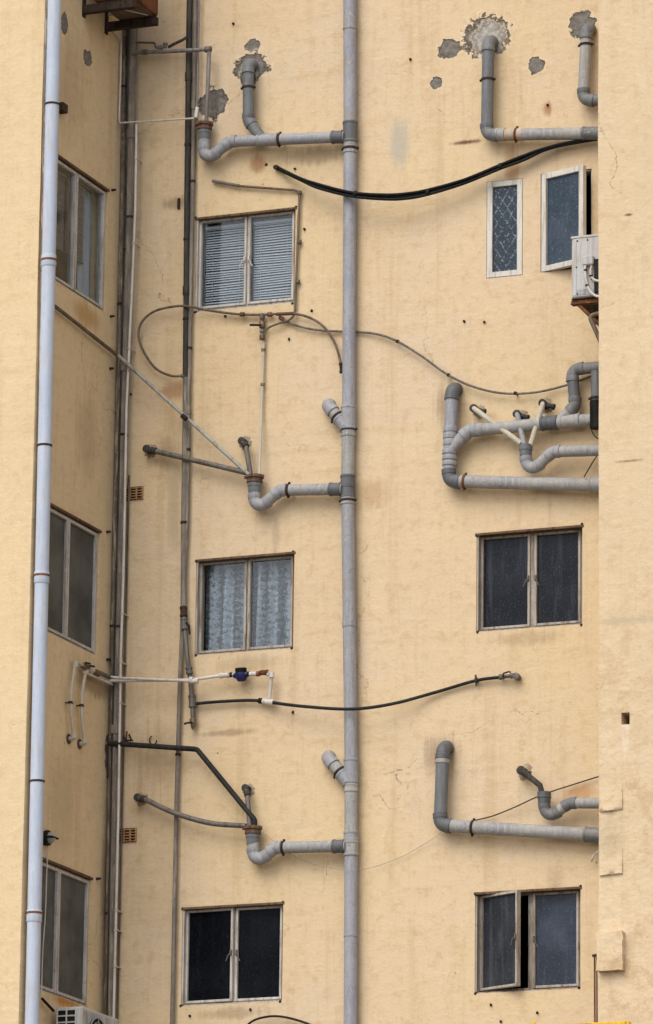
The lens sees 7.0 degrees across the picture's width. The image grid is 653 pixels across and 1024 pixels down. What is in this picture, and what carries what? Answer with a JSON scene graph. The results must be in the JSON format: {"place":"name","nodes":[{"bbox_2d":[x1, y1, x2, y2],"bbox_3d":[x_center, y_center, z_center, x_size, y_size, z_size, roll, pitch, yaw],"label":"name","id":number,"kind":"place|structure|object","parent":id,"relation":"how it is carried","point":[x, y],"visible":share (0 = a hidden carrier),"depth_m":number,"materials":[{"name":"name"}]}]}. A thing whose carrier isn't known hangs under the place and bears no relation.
{"place":"outdoors","nodes":[
{"label":"outdoors","id":0,"kind":"place"},
{"label":"ground","id":1,"kind":"structure","parent":0,"visible":0},
{"bbox_2d":[0,0,652,1023],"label":"apartment building","id":2,"kind":"structure","parent":1,"relation":"on","point":[546,596],"depth_m":46.41,"materials":[{"name":"paint"}]},
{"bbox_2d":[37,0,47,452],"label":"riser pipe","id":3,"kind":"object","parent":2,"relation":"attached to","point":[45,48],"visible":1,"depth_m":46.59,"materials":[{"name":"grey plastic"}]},
{"bbox_2d":[25,0,67,1023],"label":"downpipe","id":4,"kind":"object","parent":2,"relation":"attached to","point":[54,107],"visible":1,"depth_m":45.74,"materials":[{"name":"grey plastic"}]},
{"bbox_2d":[43,830,58,845],"bbox_3d":[-2.352,2.770,45.500,0.112,0.136,0.136,-5,-15,21],"label":"wall lamp","id":5,"kind":"object","parent":2,"relation":"attached to","point":[49,837],"visible":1,"depth_m":45.46,"materials":[{"name":"black metal"}]},
{"bbox_2d":[41,846,47,995],"bbox_3d":[-2.386,3.445,45.352,0.023,1.324,0.056,-5,-15,21],"label":"wire","id":6,"kind":"object","parent":5,"relation":"hanging from","point":[44,921],"visible":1,"depth_m":45.36,"materials":[{"name":"white plastic"}]},
{"bbox_2d":[56,170,66,251],"bbox_3d":[-2.423,-2.698,46.993,0.033,0.700,0.580,-5,-15,21],"label":"venetian blind","id":7,"kind":"object","parent":2,"relation":"attached to","point":[60,184],"visible":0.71,"depth_m":47.18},
{"bbox_2d":[40,857,92,1006],"bbox_3d":[-2.313,3.573,45.678,0.093,1.137,1.307,-5,-15,21],"label":"window","id":8,"kind":"structure","parent":2,"relation":"in","point":[64,976],"depth_m":45.85,"materials":[{"name":"grey glass"}]},
{"bbox_2d":[65,660,83,743],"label":"drop pipe","id":9,"kind":"object","parent":2,"relation":"attached to","point":[72,736],"visible":1,"depth_m":46.13,"materials":[{"name":"plastic"}]},
{"bbox_2d":[64,177,85,264],"bbox_3d":[-2.232,-2.580,47.455,0.033,0.700,0.387,-5,-15,21],"label":"venetian blind","id":10,"kind":"object","parent":2,"relation":"attached to","point":[81,189],"visible":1,"depth_m":47.52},
{"bbox_2d":[48,502,101,655],"bbox_3d":[-2.270,0.570,46.444,0.093,1.137,1.301,-5,-15,21],"label":"window","id":11,"kind":"structure","parent":2,"relation":"in","point":[73,541],"depth_m":46.57,"materials":[{"name":"grey glass"}]},
{"bbox_2d":[41,997,118,1023],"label":"air conditioner","id":12,"kind":"object","parent":2,"relation":"attached to","point":[75,1015],"visible":1,"depth_m":45.28,"materials":[{"name":"white metal"}]},
{"bbox_2d":[55,154,109,309],"bbox_3d":[-2.234,-2.477,47.197,0.093,1.149,1.320,-5,-15,21],"label":"window","id":13,"kind":"structure","parent":2,"relation":"in","point":[76,175],"depth_m":47.28,"materials":[{"name":"white paint"}]},
{"bbox_2d":[77,192,91,296],"bbox_3d":[-2.158,-2.352,47.646,0.027,1.068,0.280,-5,-15,21],"label":"drape","id":14,"kind":"object","parent":2,"relation":"hanging from","point":[83,273],"visible":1,"depth_m":47.69,"materials":[{"name":"grey fabric"}]},
{"bbox_2d":[76,669,93,748],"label":"drop pipe","id":15,"kind":"object","parent":2,"relation":"attached to","point":[80,743],"visible":1,"depth_m":46.33,"materials":[{"name":"plastic"}]},
{"bbox_2d":[80,662,112,685],"bbox_3d":[-1.972,1.417,46.731,0.081,0.111,0.756,-5,-15,21],"label":"water manifold","id":16,"kind":"object","parent":2,"relation":"attached to","point":[96,672],"visible":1,"depth_m":46.63,"materials":[{"name":"metal"}]},
{"bbox_2d":[111,676,198,683],"bbox_3d":[-1.514,1.465,46.764,0.858,0.137,0.052,-5,-15,21],"label":"water line","id":17,"kind":"object","parent":16,"relation":"attached to","point":[191,680],"visible":1,"depth_m":46.73,"materials":[{"name":"white plastic"}]},
{"bbox_2d":[104,30,126,1014],"bbox_3d":[-1.897,2.542,46.797,0.101,20.830,0.091,-5,-15,21],"label":"riser pipe","id":18,"kind":"object","parent":2,"relation":"attached to","point":[122,185],"visible":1,"depth_m":47.58,"materials":[{"name":"metal"}]},
{"bbox_2d":[106,29,129,1015],"bbox_3d":[-1.859,2.533,46.762,0.058,20.830,0.130,-5,-15,21],"label":"riser pipe","id":19,"kind":"object","parent":2,"relation":"attached to","point":[126,154],"visible":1,"depth_m":47.40,"materials":[{"name":"metal"}]},
{"bbox_2d":[82,0,158,34],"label":"support bracket","id":20,"kind":"object","parent":2,"relation":"attached to","point":[106,8],"visible":0.91,"depth_m":47.94,"materials":[{"name":"metal"}]},
{"bbox_2d":[94,0,157,19],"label":"air conditioner","id":21,"kind":"object","parent":20,"relation":"on","point":[146,8],"visible":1,"depth_m":47.88,"materials":[{"name":"metal"}]},
{"bbox_2d":[106,29,136,1016],"bbox_3d":[-1.836,2.531,46.752,0.116,20.830,0.133,-5,-15,21],"label":"riser pipe","id":22,"kind":"object","parent":2,"relation":"attached to","point":[130,159],"visible":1,"depth_m":47.45,"materials":[{"name":"metal"}]},
{"bbox_2d":[136,36,187,49],"bbox_3d":[-1.490,-4.223,48.276,0.521,0.123,0.074,-5,-15,21],"label":"water tap","id":23,"kind":"object","parent":22,"relation":"attached to","point":[161,47],"visible":1,"depth_m":48.23,"materials":[{"name":"metal"}]},
{"bbox_2d":[117,475,129,1018],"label":"riser pipe","id":24,"kind":"object","parent":2,"relation":"attached to","point":[123,748],"visible":1,"depth_m":46.86,"materials":[{"name":"grey metal"}]},
{"bbox_2d":[112,124,141,1017],"bbox_3d":[-1.805,4.576,46.204,0.074,16.598,0.156,-5,-15,21],"label":"riser pipe","id":25,"kind":"object","parent":2,"relation":"attached to","point":[116,910],"visible":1,"depth_m":47.14,"materials":[{"name":"white plastic"}]},
{"bbox_2d":[119,827,136,842],"bbox_3d":[-1.737,2.820,46.695,0.183,0.126,0.032,-5,-15,21],"label":"air vent","id":26,"kind":"object","parent":2,"relation":"attached to","point":[129,834],"visible":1,"depth_m":46.68,"materials":[{"name":"orange brick"}]},
{"bbox_2d":[126,486,143,500],"bbox_3d":[-1.710,-0.165,47.446,0.193,0.121,0.032,-5,-15,21],"label":"air vent","id":27,"kind":"object","parent":2,"relation":"attached to","point":[136,492],"visible":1,"depth_m":47.43,"materials":[{"name":"brown ceramic"}]},
{"bbox_2d":[55,304,248,474],"bbox_3d":[-1.694,-0.960,47.118,0.921,1.335,1.881,-29,-32,63],"label":"feeder pipe","id":28,"kind":"object","parent":2,"relation":"attached to","point":[184,417],"visible":1,"depth_m":47.22,"materials":[{"name":"metal"}]},
{"bbox_2d":[108,14,198,123],"bbox_3d":[-1.570,-4.000,48.056,0.826,0.992,0.292,-5,-15,21],"label":"drain conduit","id":29,"kind":"object","parent":2,"relation":"attached to","point":[196,113],"visible":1,"depth_m":48.18,"materials":[{"name":"white plastic"}]},
{"bbox_2d":[108,741,256,824],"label":"feeder pipe","id":30,"kind":"object","parent":2,"relation":"attached to","point":[224,783],"visible":1,"depth_m":46.47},
{"bbox_2d":[170,0,197,1023],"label":"riser pipe","id":31,"kind":"object","parent":2,"relation":"attached to","point":[181,642],"visible":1,"depth_m":47.18,"materials":[{"name":"metal"}]},
{"bbox_2d":[180,0,192,605],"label":"riser pipe","id":32,"kind":"object","parent":2,"relation":"attached to","point":[187,166],"visible":1,"depth_m":47.67,"materials":[{"name":"metal"}]},
{"bbox_2d":[180,606,196,729],"bbox_3d":[-1.218,1.359,46.772,0.174,1.111,0.104,-5,-15,21],"label":"water riser","id":33,"kind":"object","parent":2,"relation":"attached to","point":[185,626],"visible":1,"depth_m":46.76,"materials":[{"name":"metal"}]},
{"bbox_2d":[133,792,246,827],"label":"feeder pipe","id":34,"kind":"object","parent":2,"relation":"attached to","point":[140,798],"visible":1,"depth_m":46.41,"materials":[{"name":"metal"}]},
{"bbox_2d":[108,667,274,699],"bbox_3d":[-1.175,1.536,46.674,1.548,0.316,0.116,-5,-15,21],"label":"water line","id":35,"kind":"object","parent":2,"relation":"attached to","point":[241,674],"visible":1,"depth_m":46.50,"materials":[{"name":"white plastic"}]},
{"bbox_2d":[142,444,245,474],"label":"feeder pipe","id":36,"kind":"object","parent":2,"relation":"attached to","point":[150,450],"visible":1,"depth_m":47.21,"materials":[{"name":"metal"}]},
{"bbox_2d":[196,0,199,119],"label":"riser pipe","id":37,"kind":"object","parent":2,"relation":"attached to","point":[198,55],"visible":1,"depth_m":48.14,"materials":[{"name":"metal"}]},
{"bbox_2d":[205,223,244,305],"bbox_3d":[-0.890,-2.169,47.772,0.414,0.818,0.033,-5,-15,21],"label":"venetian blind","id":38,"kind":"object","parent":2,"relation":"attached to","point":[224,227],"visible":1,"depth_m":47.79,"materials":[{"name":"grey plastic"}]},
{"bbox_2d":[181,902,284,1005],"bbox_3d":[-0.792,3.818,46.118,0.966,0.860,0.133,-5,-15,21],"label":"window","id":39,"kind":"structure","parent":2,"relation":"in","point":[232,954],"depth_m":46.13,"materials":[{"name":"black glass"}]},
{"bbox_2d":[238,435,252,473],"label":"feeder pipe","id":40,"kind":"object","parent":2,"relation":"attached to","point":[244,442],"visible":1,"depth_m":47.01,"materials":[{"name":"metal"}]},
{"bbox_2d":[195,551,295,654],"bbox_3d":[-0.695,0.813,46.845,0.956,0.862,0.133,-5,-15,21],"label":"window","id":41,"kind":"structure","parent":2,"relation":"in","point":[248,560],"depth_m":46.87,"materials":[{"name":"beige glass"}]},
{"bbox_2d":[195,207,296,311],"bbox_3d":[-0.704,-2.229,47.620,0.982,0.882,0.123,-5,-15,21],"label":"window","id":42,"kind":"structure","parent":2,"relation":"in","point":[248,217],"depth_m":47.64,"materials":[{"name":"white paint"}]},
{"bbox_2d":[241,783,254,824],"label":"feeder pipe","id":43,"kind":"object","parent":2,"relation":"attached to","point":[248,791],"visible":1,"depth_m":46.23,"materials":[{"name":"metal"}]},
{"bbox_2d":[206,560,290,649],"bbox_3d":[-0.660,0.832,46.944,0.882,0.797,0.074,-5,-15,21],"label":"lace curtain","id":44,"kind":"object","parent":2,"relation":"hanging from","point":[259,592],"visible":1,"depth_m":46.96,"materials":[{"name":"grey fabric"}]},
{"bbox_2d":[212,179,301,330],"bbox_3d":[-0.628,-2.297,47.507,0.872,1.466,0.050,-5,-15,21],"label":"copper pipe","id":45,"kind":"object","parent":2,"relation":"attached to","point":[299,193],"visible":1,"depth_m":47.42,"materials":[{"name":"metal"}]},
{"bbox_2d":[258,342,265,473],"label":"feeder pipe","id":46,"kind":"object","parent":2,"relation":"attached to","point":[262,383],"visible":1,"depth_m":47.12,"materials":[{"name":"plastic"}]},
{"bbox_2d":[194,58,343,161],"bbox_3d":[-0.490,-3.628,47.754,1.452,0.958,0.272,-5,-15,21],"label":"waste trap","id":47,"kind":"object","parent":2,"relation":"attached to","point":[258,137],"visible":1,"depth_m":47.72,"materials":[{"name":"grey plastic"}]},
{"bbox_2d":[131,46,211,120],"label":"galvanised pipe","id":48,"kind":"object","parent":47,"relation":"attached to","point":[207,50],"visible":1,"depth_m":48.03,"materials":[{"name":"metal"}]},
{"bbox_2d":[253,218,291,300],"bbox_3d":[-0.461,-2.205,47.603,0.409,0.818,0.033,-5,-15,21],"label":"venetian blind","id":49,"kind":"object","parent":2,"relation":"attached to","point":[276,221],"visible":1,"depth_m":47.62,"materials":[{"name":"grey plastic"}]},
{"bbox_2d":[248,1015,309,1023],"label":"wire","id":50,"kind":"object","parent":2,"relation":"attached to","point":[279,1016],"visible":1,"depth_m":45.71,"materials":[{"name":"black rubber"}]},
{"bbox_2d":[244,473,341,510],"bbox_3d":[-0.283,-0.188,46.757,0.927,0.327,0.214,-5,-15,21],"label":"waste trap","id":51,"kind":"object","parent":2,"relation":"attached to","point":[257,502],"visible":1,"depth_m":46.75,"materials":[{"name":"grey plastic"}]},
{"bbox_2d":[242,825,344,864],"bbox_3d":[-0.272,2.849,45.977,0.962,0.340,0.214,-5,-15,21],"label":"waste trap","id":52,"kind":"object","parent":2,"relation":"attached to","point":[267,854],"visible":1,"depth_m":45.97,"materials":[{"name":"grey plastic"}]},
{"bbox_2d":[263,832,438,869],"bbox_3d":[0.197,2.882,45.762,1.608,0.396,0.133,-4,-15,19],"label":"wire","id":53,"kind":"object","parent":52,"relation":"hanging from","point":[360,869],"visible":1,"depth_m":45.71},
{"bbox_2d":[339,0,358,1023],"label":"soil stack","id":54,"kind":"object","parent":2,"relation":"attached to","point":[349,149],"visible":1,"depth_m":46.48,"materials":[{"name":"grey plastic"}]},
{"bbox_2d":[137,305,341,377],"bbox_3d":[-0.766,-1.511,47.333,1.984,0.770,0.101,-5,-15,21],"label":"looped hose","id":55,"kind":"object","parent":54,"relation":"attached to","point":[244,314],"visible":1,"depth_m":47.45,"materials":[{"name":"rubber"}]},
{"bbox_2d":[250,313,264,339],"bbox_3d":[-0.609,-1.642,47.287,0.140,0.241,0.063,3,-14,-9],"label":"lever valve","id":56,"kind":"object","parent":55,"relation":"hanging from","point":[261,324],"visible":1,"depth_m":47.28,"materials":[{"name":"metal"}]},
{"bbox_2d":[322,398,344,431],"bbox_3d":[0.076,-0.845,46.821,0.352,0.364,0.193,-16,-22,49],"label":"waste stub","id":57,"kind":"object","parent":54,"relation":"attached to","point":[330,407],"visible":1,"depth_m":46.76,"materials":[{"name":"grey plastic"}]},
{"bbox_2d":[322,750,347,786],"bbox_3d":[0.085,2.210,46.035,0.378,0.384,0.197,-14,-20,46],"label":"waste stub","id":58,"kind":"object","parent":54,"relation":"attached to","point":[333,764],"visible":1,"depth_m":45.98,"materials":[{"name":"grey plastic"}]},
{"bbox_2d":[195,671,520,710],"bbox_3d":[0.222,1.597,46.081,3.028,0.270,0.195,-5,-15,20],"label":"water hose","id":59,"kind":"object","parent":2,"relation":"attached to","point":[475,680],"visible":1,"depth_m":45.93,"materials":[{"name":"black plastic"}]},
{"bbox_2d":[278,316,590,395],"bbox_3d":[1.154,-1.413,46.546,3.414,0.939,0.086,-5,-15,21],"label":"sagging cable","id":60,"kind":"object","parent":2,"relation":"attached to","point":[281,318],"visible":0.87,"depth_m":46.54,"materials":[{"name":"rubber"}]},
{"bbox_2d":[273,139,597,200],"bbox_3d":[1.096,-2.998,46.888,3.446,0.512,0.236,-5,-15,21],"label":"cable bundle","id":61,"kind":"object","parent":2,"relation":"attached to","point":[427,191],"visible":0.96,"depth_m":46.85,"materials":[{"name":"black rubber"}]},
{"bbox_2d":[487,179,522,278],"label":"window","id":62,"kind":"structure","parent":2,"relation":"in","point":[504,198],"depth_m":46.70,"materials":[{"name":"grey glass"}]},
{"bbox_2d":[433,740,598,842],"bbox_3d":[1.810,2.373,45.284,1.900,1.028,0.250,-5,-15,21],"label":"waste pipe","id":63,"kind":"object","parent":2,"relation":"attached to","point":[443,822],"visible":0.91,"depth_m":45.32,"materials":[{"name":"grey plastic"}]},
{"bbox_2d":[441,361,598,492],"bbox_3d":[1.878,-0.664,46.030,1.849,1.210,0.247,-5,-15,21],"label":"waste pipe","id":64,"kind":"object","parent":2,"relation":"attached to","point":[455,440],"visible":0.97,"depth_m":45.99,"materials":[{"name":"grey plastic"}]},
{"bbox_2d":[474,886,581,992],"bbox_3d":[1.697,3.607,45.088,0.968,0.863,0.268,-5,-15,21],"label":"window","id":65,"kind":"structure","parent":2,"relation":"in","point":[554,914],"depth_m":45.12,"materials":[{"name":"grey glass"}]},
{"bbox_2d":[475,525,583,631],"bbox_3d":[1.761,0.585,45.897,0.988,0.871,0.153,-5,-15,21],"label":"window","id":66,"kind":"structure","parent":2,"relation":"in","point":[527,578],"depth_m":45.93,"materials":[{"name":"black glass"}]},
{"bbox_2d":[469,398,598,473],"bbox_3d":[1.971,-0.676,45.956,1.616,0.710,0.240,-5,-15,21],"label":"waste trap","id":67,"kind":"object","parent":2,"relation":"attached to","point":[545,458],"visible":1,"depth_m":45.91,"materials":[{"name":"grey plastic"}]},
{"bbox_2d":[476,776,598,820],"bbox_3d":[1.946,2.355,45.217,1.536,0.423,0.087,-5,-15,21],"label":"wire","id":68,"kind":"object","parent":2,"relation":"attached to","point":[536,797],"visible":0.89,"depth_m":45.26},
{"bbox_2d":[479,35,597,142],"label":"waste pipe","id":69,"kind":"object","parent":2,"relation":"attached to","point":[489,132],"visible":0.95,"depth_m":46.76,"materials":[{"name":"grey plastic"}]},
{"bbox_2d":[516,764,598,819],"bbox_3d":[2.105,2.324,45.105,1.198,0.536,0.222,-7,-16,29],"label":"waste trap","id":70,"kind":"object","parent":2,"relation":"attached to","point":[547,812],"visible":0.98,"depth_m":45.09,"materials":[{"name":"grey plastic"}]},
{"bbox_2d":[541,165,591,271],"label":"window","id":71,"kind":"structure","parent":2,"relation":"in","point":[563,192],"depth_m":46.46,"materials":[{"name":"grey glass"}]},
{"bbox_2d":[531,1021,630,1023],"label":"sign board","id":72,"kind":"object","parent":2,"relation":"attached to","point":[616,1022],"visible":1,"depth_m":42.98,"materials":[{"name":"plastic"}]},
{"bbox_2d":[571,296,598,342],"bbox_3d":[2.378,-1.463,45.516,0.404,0.582,0.830,-5,-15,21],"label":"support bracket","id":73,"kind":"object","parent":2,"relation":"attached to","point":[588,307],"visible":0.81,"depth_m":45.30,"materials":[{"name":"metal"}]},
{"bbox_2d":[571,234,598,297],"bbox_3d":[2.353,-1.988,45.688,0.316,0.575,0.831,-5,-15,21],"label":"air conditioner","id":74,"kind":"object","parent":73,"relation":"on","point":[585,272],"visible":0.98,"depth_m":45.36,"materials":[{"name":"white metal"}]},
{"bbox_2d":[577,23,597,106],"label":"waste pipe","id":75,"kind":"object","parent":2,"relation":"attached to","point":[586,97],"visible":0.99,"depth_m":46.59,"materials":[{"name":"grey plastic"}]},
{"bbox_2d":[588,370,598,429],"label":"waste pipe","id":76,"kind":"object","parent":2,"relation":"attached to","point":[594,399],"visible":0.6,"depth_m":45.81,"materials":[{"name":"grey plastic"}]},
{"bbox_2d":[590,405,598,438],"bbox_3d":[2.318,-0.760,45.711,0.147,0.331,0.008,-5,-15,21],"label":"wire","id":77,"kind":"object","parent":76,"relation":"hanging from","point":[590,423],"visible":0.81,"depth_m":45.73,"materials":[{"name":"black rubber"}]},
{"bbox_2d":[592,954,597,1021],"bbox_3d":[2.182,4.133,43.462,0.049,1.103,0.024,-5,-15,21],"label":"rusty post","id":78,"kind":"object","parent":2,"relation":"attached to","point":[595,991],"visible":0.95,"depth_m":43.52,"materials":[{"name":"metal"}]}
]}

